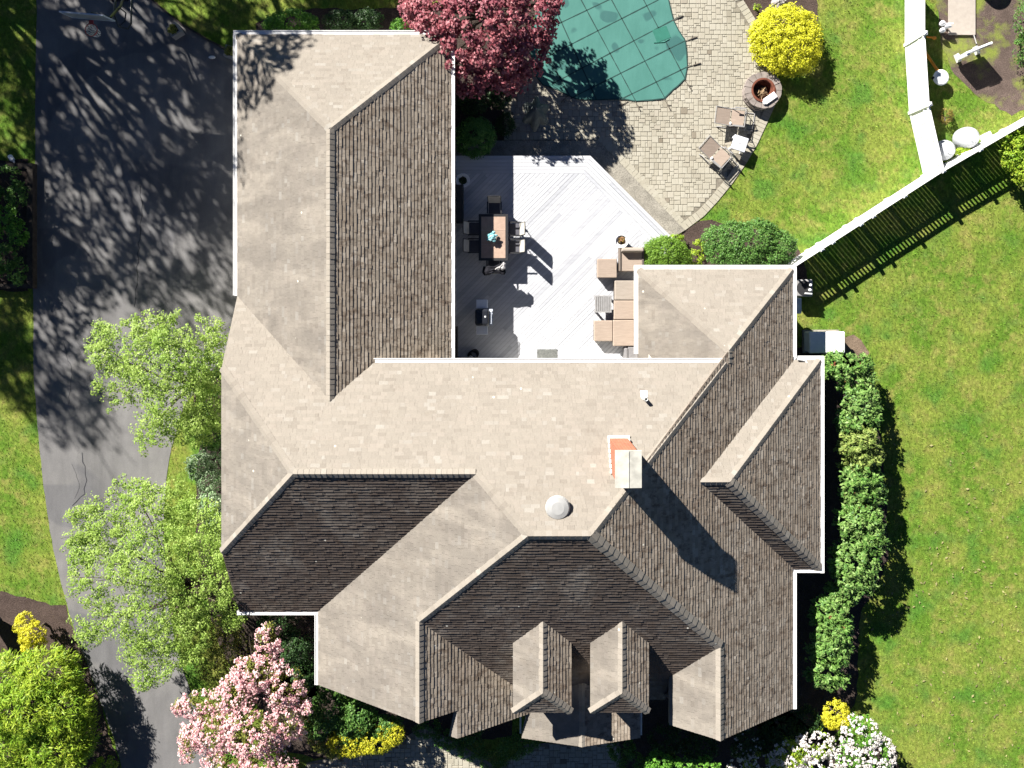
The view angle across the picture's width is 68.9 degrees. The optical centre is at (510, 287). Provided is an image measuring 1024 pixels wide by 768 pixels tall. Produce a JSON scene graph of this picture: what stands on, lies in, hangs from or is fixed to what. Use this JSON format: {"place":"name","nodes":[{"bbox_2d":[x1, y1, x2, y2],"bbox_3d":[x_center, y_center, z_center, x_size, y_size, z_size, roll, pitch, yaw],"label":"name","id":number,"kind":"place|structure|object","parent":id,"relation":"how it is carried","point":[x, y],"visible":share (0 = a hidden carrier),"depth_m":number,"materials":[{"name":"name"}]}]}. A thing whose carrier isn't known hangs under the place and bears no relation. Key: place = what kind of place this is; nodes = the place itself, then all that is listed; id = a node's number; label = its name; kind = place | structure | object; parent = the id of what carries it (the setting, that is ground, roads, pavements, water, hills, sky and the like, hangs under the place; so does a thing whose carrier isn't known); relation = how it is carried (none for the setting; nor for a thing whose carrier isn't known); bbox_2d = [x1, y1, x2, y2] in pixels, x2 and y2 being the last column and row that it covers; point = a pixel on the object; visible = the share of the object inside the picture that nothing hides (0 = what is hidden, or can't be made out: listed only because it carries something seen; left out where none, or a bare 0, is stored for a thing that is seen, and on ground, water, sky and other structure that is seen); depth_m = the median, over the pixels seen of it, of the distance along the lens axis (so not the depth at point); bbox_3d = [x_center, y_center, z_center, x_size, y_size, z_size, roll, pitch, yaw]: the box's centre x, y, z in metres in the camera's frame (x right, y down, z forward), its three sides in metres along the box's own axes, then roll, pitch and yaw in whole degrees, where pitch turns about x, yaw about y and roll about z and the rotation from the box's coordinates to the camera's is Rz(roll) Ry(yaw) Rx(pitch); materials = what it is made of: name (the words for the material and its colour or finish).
{"place":"outdoors","nodes":[
{"label":"outdoors","id":0,"kind":"place"},
{"bbox_2d":[33,0,236,767],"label":"driveway","id":1,"kind":"structure","parent":0,"point":[134,143],"depth_m":31.09,"materials":[{"name":"grey asphalt"}]},
{"bbox_2d":[59,0,131,36],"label":"basketball hoop","id":2,"kind":"object","parent":1,"relation":"on","point":[93,16],"visible":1,"depth_m":28.04,"materials":[{"name":"grey metal"}]},
{"bbox_2d":[166,22,184,39],"bbox_3d":[-13.865,-10.619,30.766,0.496,0.668,0.460,-32,90,0],"label":"planter box","id":3,"kind":"object","parent":1,"relation":"on","point":[175,30],"visible":1,"depth_m":30.68,"materials":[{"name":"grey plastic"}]},
{"bbox_2d":[0,0,1023,767],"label":"lawn","id":4,"kind":"structure","parent":0,"point":[892,326],"depth_m":31.10,"materials":[{"name":"green plant"}]},
{"bbox_2d":[0,159,36,291],"bbox_3d":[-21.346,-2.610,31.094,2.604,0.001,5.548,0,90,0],"label":"mulch bed","id":5,"kind":"object","parent":4,"relation":"on","point":[18,161],"visible":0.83,"depth_m":31.09,"materials":[{"name":"brown soil"}]},
{"bbox_2d":[0,242,28,286],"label":"hedge plant","id":6,"kind":"object","parent":5,"relation":"in","point":[12,265],"visible":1,"depth_m":30.16,"materials":[{"name":"green plant"}]},
{"bbox_2d":[0,203,29,247],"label":"hedge plant","id":7,"kind":"object","parent":5,"relation":"in","point":[10,227],"visible":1,"depth_m":30.17,"materials":[{"name":"green plant"}]},
{"bbox_2d":[0,164,29,207],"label":"hedge plant","id":8,"kind":"object","parent":5,"relation":"in","point":[11,198],"visible":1,"depth_m":30.20,"materials":[{"name":"green plant"}]},
{"bbox_2d":[0,591,119,767],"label":"mulch bed","id":9,"kind":"object","parent":4,"relation":"on","point":[59,628],"visible":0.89,"depth_m":31.09,"materials":[{"name":"brown soil"}]},
{"bbox_2d":[12,611,47,655],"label":"golden shrub","id":10,"kind":"object","parent":9,"relation":"on","point":[27,630],"visible":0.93,"depth_m":29.92,"materials":[{"name":"yellow plant"}]},
{"bbox_2d":[0,641,101,767],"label":"feathery cypress","id":11,"kind":"object","parent":9,"relation":"on","point":[42,728],"visible":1,"depth_m":29.08,"materials":[{"name":"green plant"}]},
{"bbox_2d":[88,755,118,767],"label":"olive shrub","id":12,"kind":"object","parent":9,"relation":"on","point":[106,763],"visible":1,"depth_m":30.35,"materials":[{"name":"green plant"}]},
{"bbox_2d":[83,307,229,457],"bbox_3d":[-13.249,3.582,29.058,6.048,4.174,5.707,0,90,0],"label":"young tree","id":13,"kind":"object","parent":4,"relation":"on","point":[155,335],"visible":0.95,"depth_m":28.13,"materials":[{"name":"green plant"}]},
{"bbox_2d":[196,368,315,702],"bbox_3d":[-10.810,10.215,31.094,4.829,0.001,15.457,-11,90,0],"label":"mulch bed","id":14,"kind":"object","parent":4,"relation":"on","point":[306,623],"visible":0.09,"depth_m":31.09,"materials":[{"name":"brown soil"}]},
{"bbox_2d":[59,474,247,692],"bbox_3d":[-13.551,11.204,28.934,7.029,4.408,8.426,0,90,0],"label":"young tree","id":15,"kind":"object","parent":14,"relation":"on","point":[188,587],"visible":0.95,"depth_m":27.99,"materials":[{"name":"green plant"}]},
{"bbox_2d":[183,447,220,494],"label":"foundation shrub","id":16,"kind":"object","parent":14,"relation":"on","point":[208,465],"visible":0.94,"depth_m":29.80,"materials":[{"name":"green plant"}]},
{"bbox_2d":[185,402,220,451],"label":"foundation shrub","id":17,"kind":"object","parent":14,"relation":"on","point":[216,444],"visible":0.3,"depth_m":29.69,"materials":[{"name":"green plant"}]},
{"bbox_2d":[197,490,220,537],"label":"foundation shrub","id":18,"kind":"object","parent":14,"relation":"on","point":[213,494],"visible":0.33,"depth_m":29.68,"materials":[{"name":"green plant"}]},
{"bbox_2d":[198,353,221,398],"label":"foundation shrub","id":19,"kind":"object","parent":14,"relation":"on","point":[218,371],"visible":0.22,"depth_m":29.57,"materials":[{"name":"green plant"}]},
{"bbox_2d":[191,616,264,685],"bbox_3d":[-11.365,14.622,30.189,2.985,1.840,3.062,0,90,0],"label":"twiggy shrub","id":20,"kind":"object","parent":14,"relation":"on","point":[235,644],"visible":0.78,"depth_m":29.88,"materials":[{"name":"green plant"}]},
{"bbox_2d":[170,621,312,767],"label":"pink dogwood","id":21,"kind":"object","parent":14,"relation":"on","point":[226,738],"visible":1,"depth_m":27.90,"materials":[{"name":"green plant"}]},
{"bbox_2d":[256,615,315,690],"bbox_3d":[-8.711,14.367,30.102,1.692,2.025,3.589,-38,90,0],"label":"dark shrub","id":22,"kind":"object","parent":14,"relation":"on","point":[302,660],"visible":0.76,"depth_m":29.62,"materials":[{"name":"green plant"}]},
{"bbox_2d":[256,8,456,57],"bbox_3d":[-6.489,-10.538,31.094,8.625,0.001,2.497,0,90,0],"label":"mulch bed","id":23,"kind":"object","parent":4,"relation":"on","point":[389,14],"visible":0.22,"depth_m":31.09,"materials":[{"name":"brown soil"}]},
{"bbox_2d":[261,6,319,29],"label":"leafy shrub","id":24,"kind":"object","parent":23,"relation":"on","point":[304,18],"visible":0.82,"depth_m":29.85,"materials":[{"name":"green plant"}]},
{"bbox_2d":[320,6,384,29],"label":"leafy shrub","id":25,"kind":"object","parent":23,"relation":"on","point":[368,14],"visible":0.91,"depth_m":29.98,"materials":[{"name":"green plant"}]},
{"bbox_2d":[255,662,511,758],"bbox_3d":[-5.362,17.445,31.094,10.972,0.001,4.350,0,90,0],"label":"mulch bed","id":26,"kind":"object","parent":4,"relation":"on","point":[504,729],"visible":0.24,"depth_m":31.09,"materials":[{"name":"brown soil"}]},
{"bbox_2d":[301,704,350,761],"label":"olive shrub","id":27,"kind":"object","parent":26,"relation":"on","point":[322,748],"visible":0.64,"depth_m":29.85,"materials":[{"name":"green plant"}]},
{"bbox_2d":[301,685,403,749],"bbox_3d":[-6.544,17.373,30.106,4.046,2.012,2.974,38,90,0],"label":"euonymus","id":28,"kind":"object","parent":26,"relation":"on","point":[337,721],"visible":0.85,"depth_m":29.48,"materials":[{"name":"green plant"}]},
{"bbox_2d":[326,721,405,759],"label":"golden shrub","id":29,"kind":"object","parent":26,"relation":"on","point":[372,750],"visible":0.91,"depth_m":29.52,"materials":[{"name":"yellow plant"}]},
{"bbox_2d":[411,718,509,767],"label":"hedge","id":30,"kind":"object","parent":26,"relation":"on","point":[461,745],"visible":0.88,"depth_m":30.52,"materials":[{"name":"green plant"}]},
{"bbox_2d":[306,727,621,767],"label":"front walk","id":31,"kind":"structure","parent":4,"relation":"on","point":[412,750],"depth_m":31.07,"materials":[{"name":"stone"}]},
{"bbox_2d":[442,0,535,140],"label":"mulch bed","id":32,"kind":"object","parent":4,"relation":"on","point":[492,115],"visible":0.18,"depth_m":31.09,"materials":[{"name":"brown soil"}]},
{"bbox_2d":[455,116,496,159],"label":"shrub","id":33,"kind":"object","parent":32,"relation":"on","point":[480,126],"visible":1,"depth_m":29.95,"materials":[{"name":"green plant"}]},
{"bbox_2d":[397,0,565,99],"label":"red maple","id":34,"kind":"object","parent":32,"relation":"on","point":[477,63],"visible":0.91,"depth_m":27.93,"materials":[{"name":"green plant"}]},
{"bbox_2d":[455,85,511,117],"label":"dark shrub","id":35,"kind":"object","parent":32,"relation":"on","point":[486,102],"visible":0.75,"depth_m":30.18,"materials":[{"name":"green plant"}]},
{"bbox_2d":[495,111,516,138],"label":"dark shrub","id":36,"kind":"object","parent":32,"relation":"on","point":[500,129],"visible":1,"depth_m":30.52,"materials":[{"name":"green plant"}]},
{"bbox_2d":[496,729,540,761],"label":"dark shrub","id":37,"kind":"object","parent":4,"relation":"on","point":[521,752],"visible":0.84,"depth_m":30.16,"materials":[{"name":"green plant"}]},
{"bbox_2d":[219,30,823,746],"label":"house","id":38,"kind":"structure","parent":4,"relation":"on","point":[419,522],"depth_m":26.58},
{"bbox_2d":[455,156,672,357],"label":"deck","id":39,"kind":"structure","parent":4,"relation":"on","point":[577,214],"depth_m":30.30,"materials":[{"name":"white wood"}]},
{"bbox_2d":[455,185,463,223],"bbox_3d":[-2.182,-3.363,30.050,0.617,0.500,1.532,0,90,0],"label":"storage box","id":40,"kind":"object","parent":39,"relation":"on","point":[459,204],"visible":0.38,"depth_m":29.80,"materials":[{"name":"black plastic"}]},
{"bbox_2d":[463,220,478,235],"bbox_3d":[-1.546,-2.388,29.766,0.661,1.071,0.590,0,90,0],"label":"dining chair","id":41,"kind":"object","parent":39,"relation":"on","point":[470,228],"visible":0.81,"depth_m":29.78,"materials":[{"name":"fabric"}]},
{"bbox_2d":[463,238,478,252],"bbox_3d":[-1.546,-1.684,29.766,0.661,1.071,0.590,0,90,0],"label":"dining chair","id":42,"kind":"object","parent":39,"relation":"on","point":[470,246],"visible":0.81,"depth_m":29.84,"materials":[{"name":"fabric"}]},
{"bbox_2d":[475,300,492,334],"bbox_3d":[-1.042,1.148,29.717,0.690,1.162,1.380,0,90,0],"label":"gas grill","id":43,"kind":"object","parent":39,"relation":"on","point":[483,319],"visible":1,"depth_m":29.37,"materials":[{"name":"black metal"}]},
{"bbox_2d":[479,214,507,260],"bbox_3d":[-0.676,-2.006,29.924,1.160,0.732,1.840,0,90,0],"label":"dining table","id":44,"kind":"object","parent":39,"relation":"on","point":[489,250],"visible":1,"depth_m":29.56,"materials":[{"name":"beige wood"}]},
{"bbox_2d":[487,195,501,213],"bbox_3d":[-0.640,-3.295,29.766,0.590,1.071,0.661,0,90,0],"label":"dining chair","id":45,"kind":"object","parent":39,"relation":"on","point":[495,203],"visible":0.95,"depth_m":29.80,"materials":[{"name":"fabric"}]},
{"bbox_2d":[509,221,525,236],"bbox_3d":[0.267,-2.345,29.766,0.661,1.071,0.590,0,90,0],"label":"dining chair","id":46,"kind":"object","parent":39,"relation":"on","point":[517,229],"visible":1,"depth_m":29.84,"materials":[{"name":"fabric"}]},
{"bbox_2d":[509,239,525,253],"bbox_3d":[0.267,-1.663,29.766,0.661,1.071,0.590,0,90,0],"label":"dining chair","id":47,"kind":"object","parent":39,"relation":"on","point":[517,247],"visible":1,"depth_m":29.84,"materials":[{"name":"fabric"}]},
{"bbox_2d":[537,349,556,357],"bbox_3d":[1.493,2.726,30.286,0.820,0.020,0.480,0,90,0],"label":"doormat","id":48,"kind":"object","parent":39,"relation":"on","point":[546,353],"visible":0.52,"depth_m":30.28,"materials":[{"name":"grey fabric"}]},
{"bbox_2d":[593,320,612,340],"bbox_3d":[3.722,1.717,30.082,0.746,0.445,0.832,0,90,0],"label":"ottoman","id":49,"kind":"object","parent":39,"relation":"on","point":[602,330],"visible":1,"depth_m":29.86,"materials":[{"name":"fabric"}]},
{"bbox_2d":[594,295,611,312],"bbox_3d":[3.704,0.639,30.047,0.680,0.496,0.680,0,90,0],"label":"slatted table","id":50,"kind":"object","parent":39,"relation":"on","point":[602,303],"visible":1,"depth_m":29.80,"materials":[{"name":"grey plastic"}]},
{"bbox_2d":[597,259,616,277],"bbox_3d":[3.871,-0.789,30.082,0.789,0.445,0.768,0,90,0],"label":"ottoman","id":51,"kind":"object","parent":39,"relation":"on","point":[606,268],"visible":1,"depth_m":29.86,"materials":[{"name":"fabric"}]},
{"bbox_2d":[613,281,633,345],"bbox_3d":[4.628,1.013,29.935,1.042,0.691,2.622,0,90,0],"label":"sofa","id":52,"kind":"object","parent":39,"relation":"on","point":[623,313],"visible":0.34,"depth_m":29.85,"materials":[{"name":"fabric"}]},
{"bbox_2d":[618,247,643,271],"bbox_3d":[4.851,-1.141,29.936,1.002,0.737,0.959,0,90,0],"label":"armchair","id":53,"kind":"object","parent":39,"relation":"on","point":[629,259],"visible":0.85,"depth_m":29.85,"materials":[{"name":"fabric"}]},
{"bbox_2d":[455,140,683,234],"bbox_3d":[2.642,-4.980,31.070,10.444,0.060,2.864,20,90,0],"label":"stone border","id":54,"kind":"object","parent":4,"relation":"on","point":[626,180],"visible":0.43,"depth_m":31.04,"materials":[{"name":"stone"}]},
{"bbox_2d":[655,220,806,278],"bbox_3d":[8.725,-1.182,31.094,7.448,0.001,3.330,0,90,0],"label":"mulch bed","id":55,"kind":"object","parent":4,"relation":"on","point":[693,233],"visible":0.19,"depth_m":31.09,"materials":[{"name":"brown soil"}]},
{"bbox_2d":[641,234,691,264],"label":"mound shrub","id":56,"kind":"object","parent":55,"relation":"on","point":[682,251],"visible":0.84,"depth_m":29.82,"materials":[{"name":"green plant"}]},
{"bbox_2d":[689,239,705,264],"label":"lime plant","id":57,"kind":"object","parent":55,"relation":"on","point":[698,252],"visible":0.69,"depth_m":30.69,"materials":[{"name":"green plant"}]},
{"bbox_2d":[700,215,797,264],"bbox_3d":[9.634,-1.734,30.291,3.910,1.686,2.377,0,90,0],"label":"yew hedge","id":58,"kind":"object","parent":55,"relation":"on","point":[744,232],"visible":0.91,"depth_m":29.80,"materials":[{"name":"green plant"}]},
{"bbox_2d":[797,279,812,296],"bbox_3d":[11.943,0.000,30.680,0.740,0.840,0.700,0,90,0],"label":"air conditioner","id":59,"kind":"object","parent":55,"relation":"on","point":[804,287],"visible":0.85,"depth_m":30.36,"materials":[{"name":"grey metal"}]},
{"bbox_2d":[619,697,898,767],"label":"mulch bed","id":60,"kind":"object","parent":4,"relation":"on","point":[655,715],"visible":0.17,"depth_m":31.09,"materials":[{"name":"brown soil"}]},
{"bbox_2d":[606,739,647,767],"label":"dark shrub","id":61,"kind":"object","parent":60,"relation":"on","point":[628,753],"visible":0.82,"depth_m":30.06,"materials":[{"name":"green plant"}]},
{"bbox_2d":[638,744,721,767],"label":"fern shrub","id":62,"kind":"object","parent":60,"relation":"on","point":[669,763],"visible":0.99,"depth_m":29.40,"materials":[{"name":"green plant"}]},
{"bbox_2d":[644,723,719,766],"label":"dark shrub","id":63,"kind":"object","parent":60,"relation":"on","point":[678,745],"visible":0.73,"depth_m":29.92,"materials":[{"name":"green plant"}]},
{"bbox_2d":[730,728,766,762],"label":"white azalea","id":64,"kind":"object","parent":60,"relation":"on","point":[742,744],"visible":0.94,"depth_m":29.89,"materials":[{"name":"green plant"}]},
{"bbox_2d":[727,726,843,767],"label":"white azalea","id":65,"kind":"object","parent":60,"relation":"on","point":[783,761],"visible":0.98,"depth_m":29.50,"materials":[{"name":"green plant"}]},
{"bbox_2d":[828,712,896,767],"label":"white azalea","id":66,"kind":"object","parent":60,"relation":"on","point":[863,750],"visible":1,"depth_m":29.28,"materials":[{"name":"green plant"}]},
{"bbox_2d":[744,0,817,62],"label":"mulch bed","id":67,"kind":"object","parent":4,"relation":"on","point":[811,6],"visible":0.27,"depth_m":31.09,"materials":[{"name":"brown soil"}]},
{"bbox_2d":[746,1,823,77],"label":"golden shrub","id":68,"kind":"object","parent":67,"relation":"on","point":[760,32],"visible":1,"depth_m":30.16,"materials":[{"name":"yellow plant"}]},
{"bbox_2d":[757,347,888,742],"bbox_3d":[12.991,10.697,31.094,5.526,0.001,16.481,0,90,0],"label":"mulch bed","id":69,"kind":"object","parent":4,"relation":"on","point":[810,586],"visible":0.3,"depth_m":31.09,"materials":[{"name":"brown soil"}]},
{"bbox_2d":[753,703,824,758],"bbox_3d":[11.193,17.809,30.364,3.080,1.531,1.575,-28,90,0],"label":"dark shrub","id":70,"kind":"object","parent":69,"relation":"on","point":[792,728],"visible":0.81,"depth_m":29.95,"materials":[{"name":"green plant"}]},
{"bbox_2d":[802,629,854,692],"bbox_3d":[12.709,14.900,30.102,2.035,2.022,2.710,0,90,0],"label":"rhododendron","id":71,"kind":"object","parent":69,"relation":"on","point":[839,659],"visible":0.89,"depth_m":29.61,"materials":[{"name":"green plant"}]},
{"bbox_2d":[806,580,858,648],"bbox_3d":[12.880,12.940,30.086,1.961,2.051,2.572,9,90,0],"label":"rhododendron","id":72,"kind":"object","parent":69,"relation":"on","point":[835,600],"visible":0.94,"depth_m":29.48,"materials":[{"name":"green plant"}]},
{"bbox_2d":[820,697,852,730],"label":"golden shrub","id":73,"kind":"object","parent":69,"relation":"on","point":[845,712],"visible":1,"depth_m":29.67,"materials":[{"name":"yellow plant"}]},
{"bbox_2d":[821,349,878,398],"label":"rhododendron","id":74,"kind":"object","parent":69,"relation":"on","point":[862,374],"visible":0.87,"depth_m":29.64,"materials":[{"name":"green plant"}]},
{"bbox_2d":[826,537,882,601],"bbox_3d":[13.567,10.991,29.888,2.203,2.457,2.576,0,90,0],"label":"rhododendron","id":75,"kind":"object","parent":69,"relation":"on","point":[865,572],"visible":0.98,"depth_m":29.14,"materials":[{"name":"green plant"}]},
{"bbox_2d":[833,381,884,441],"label":"rhododendron","id":76,"kind":"object","parent":69,"relation":"on","point":[868,417],"visible":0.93,"depth_m":29.48,"materials":[{"name":"green plant"}]},
{"bbox_2d":[833,422,885,475],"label":"rhododendron","id":77,"kind":"object","parent":69,"relation":"on","point":[867,452],"visible":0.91,"depth_m":29.36,"materials":[{"name":"green plant"}]},
{"bbox_2d":[831,499,891,560],"bbox_3d":[13.876,9.569,29.938,2.344,2.355,2.560,0,90,0],"label":"rhododendron","id":78,"kind":"object","parent":69,"relation":"on","point":[874,526],"visible":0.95,"depth_m":29.19,"materials":[{"name":"green plant"}]},
{"bbox_2d":[837,463,888,510],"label":"rhododendron","id":79,"kind":"object","parent":69,"relation":"on","point":[862,490],"visible":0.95,"depth_m":29.37,"materials":[{"name":"green plant"}]},
{"bbox_2d":[802,330,844,352],"bbox_3d":[12.890,2.213,30.730,1.500,0.740,0.950,0,90,0],"label":"generator","id":80,"kind":"object","parent":4,"relation":"on","point":[819,341],"visible":0.97,"depth_m":30.36,"materials":[{"name":"metal"}]},
{"bbox_2d":[786,118,1023,265],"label":"garden fence","id":81,"kind":"object","parent":4,"relation":"on","point":[820,246],"visible":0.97,"depth_m":30.10,"materials":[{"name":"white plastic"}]},
{"bbox_2d":[904,0,943,173],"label":"garden fence","id":82,"kind":"object","parent":4,"relation":"on","point":[917,74],"visible":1,"depth_m":30.32,"materials":[{"name":"white plastic"}]},
{"bbox_2d":[926,51,948,84],"bbox_3d":[17.332,-9.165,30.892,0.654,0.503,1.923,-37,90,0],"label":"lollipop toy","id":83,"kind":"object","parent":4,"relation":"on","point":[940,77],"visible":0.96,"depth_m":30.67,"materials":[{"name":"white plastic"}]},
{"bbox_2d":[862,435,1021,756],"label":"leaf litter","id":84,"kind":"object","parent":4,"relation":"on","point":[931,445],"visible":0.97,"depth_m":31.06,"materials":[{"name":"plant"}]},
{"bbox_2d":[932,140,955,160],"bbox_3d":[17.888,-5.685,30.767,0.840,0.666,0.835,0,90,0],"label":"tank","id":85,"kind":"object","parent":4,"relation":"on","point":[947,149],"visible":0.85,"depth_m":30.53,"materials":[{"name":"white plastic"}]},
{"bbox_2d":[936,108,954,125],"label":"bronze shrub","id":86,"kind":"object","parent":4,"relation":"on","point":[947,121],"visible":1,"depth_m":30.82,"materials":[{"name":"brown plant"}]},
{"bbox_2d":[952,127,979,148],"bbox_3d":[18.802,-6.180,30.724,0.920,0.752,0.915,0,90,0],"label":"tank","id":87,"kind":"object","parent":4,"relation":"on","point":[966,137],"visible":0.98,"depth_m":30.51,"materials":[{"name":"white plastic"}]},
{"bbox_2d":[936,0,1023,115],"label":"dirt yard","id":88,"kind":"structure","parent":4,"relation":"on","point":[993,73],"depth_m":31.09,"materials":[{"name":"brown soil"}]},
{"bbox_2d":[1012,0,1023,66],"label":"dark shrub","id":89,"kind":"object","parent":88,"relation":"on","point":[1018,41],"visible":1,"depth_m":30.43,"materials":[{"name":"green plant"}]},
{"bbox_2d":[999,126,1023,185],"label":"lime shrub","id":90,"kind":"object","parent":4,"relation":"on","point":[1015,165],"visible":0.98,"depth_m":29.97,"materials":[{"name":"green plant"}]},
{"bbox_2d":[504,0,775,229],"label":"patio","id":91,"kind":"structure","parent":0,"point":[653,149],"depth_m":31.07,"materials":[{"name":"stone"}]},
{"bbox_2d":[522,96,548,131],"bbox_3d":[1.014,-6.989,30.055,1.084,2.030,1.432,0,90,0],"label":"patio umbrella","id":92,"kind":"object","parent":91,"relation":"on","point":[535,117],"visible":1,"depth_m":29.56,"materials":[{"name":"grey fabric"}]},
{"bbox_2d":[531,0,700,110],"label":"pool cover","id":93,"kind":"object","parent":91,"relation":"on","point":[633,50],"visible":0.95,"depth_m":31.05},
{"bbox_2d":[699,135,738,177],"bbox_3d":[8.585,-5.406,30.749,1.774,0.633,0.781,41,90,0],"label":"lounge chair","id":94,"kind":"object","parent":91,"relation":"on","point":[710,147],"visible":1,"depth_m":30.65,"materials":[{"name":"beige fabric"}]},
{"bbox_2d":[714,106,754,130],"bbox_3d":[9.251,-6.992,30.749,1.774,0.633,0.781,7,90,0],"label":"lounge chair","id":95,"kind":"object","parent":91,"relation":"on","point":[722,115],"visible":1,"depth_m":30.65,"materials":[{"name":"beige fabric"}]},
{"bbox_2d":[728,134,748,153],"bbox_3d":[9.399,-5.923,30.826,0.600,0.508,0.600,18,90,0],"label":"side table","id":96,"kind":"object","parent":91,"relation":"on","point":[739,143],"visible":0.98,"depth_m":30.57,"materials":[{"name":"white plastic"}]},
{"bbox_2d":[742,72,781,110],"bbox_3d":[10.392,-8.137,30.905,1.538,0.529,1.543,0,90,0],"label":"fire pit","id":97,"kind":"object","parent":91,"relation":"on","point":[758,88],"visible":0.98,"depth_m":30.69,"materials":[{"name":"stone"}]},
{"bbox_2d":[833,334,868,368],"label":"bare soil","id":98,"kind":"structure","parent":0,"point":[854,344],"depth_m":31.09,"materials":[{"name":"brown soil"}]},
{"bbox_2d":[948,0,974,34],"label":"platform","id":99,"kind":"structure","parent":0,"point":[961,15],"depth_m":31.00,"materials":[{"name":"beige wood"}]},
{"bbox_2d":[953,35,992,62],"bbox_3d":[19.007,-9.770,30.598,0.692,0.995,1.383,43,90,0],"label":"toy easel","id":100,"kind":"object","parent":99,"relation":"attached to","point":[975,50],"visible":1,"depth_m":30.42,"materials":[{"name":"white plastic"}]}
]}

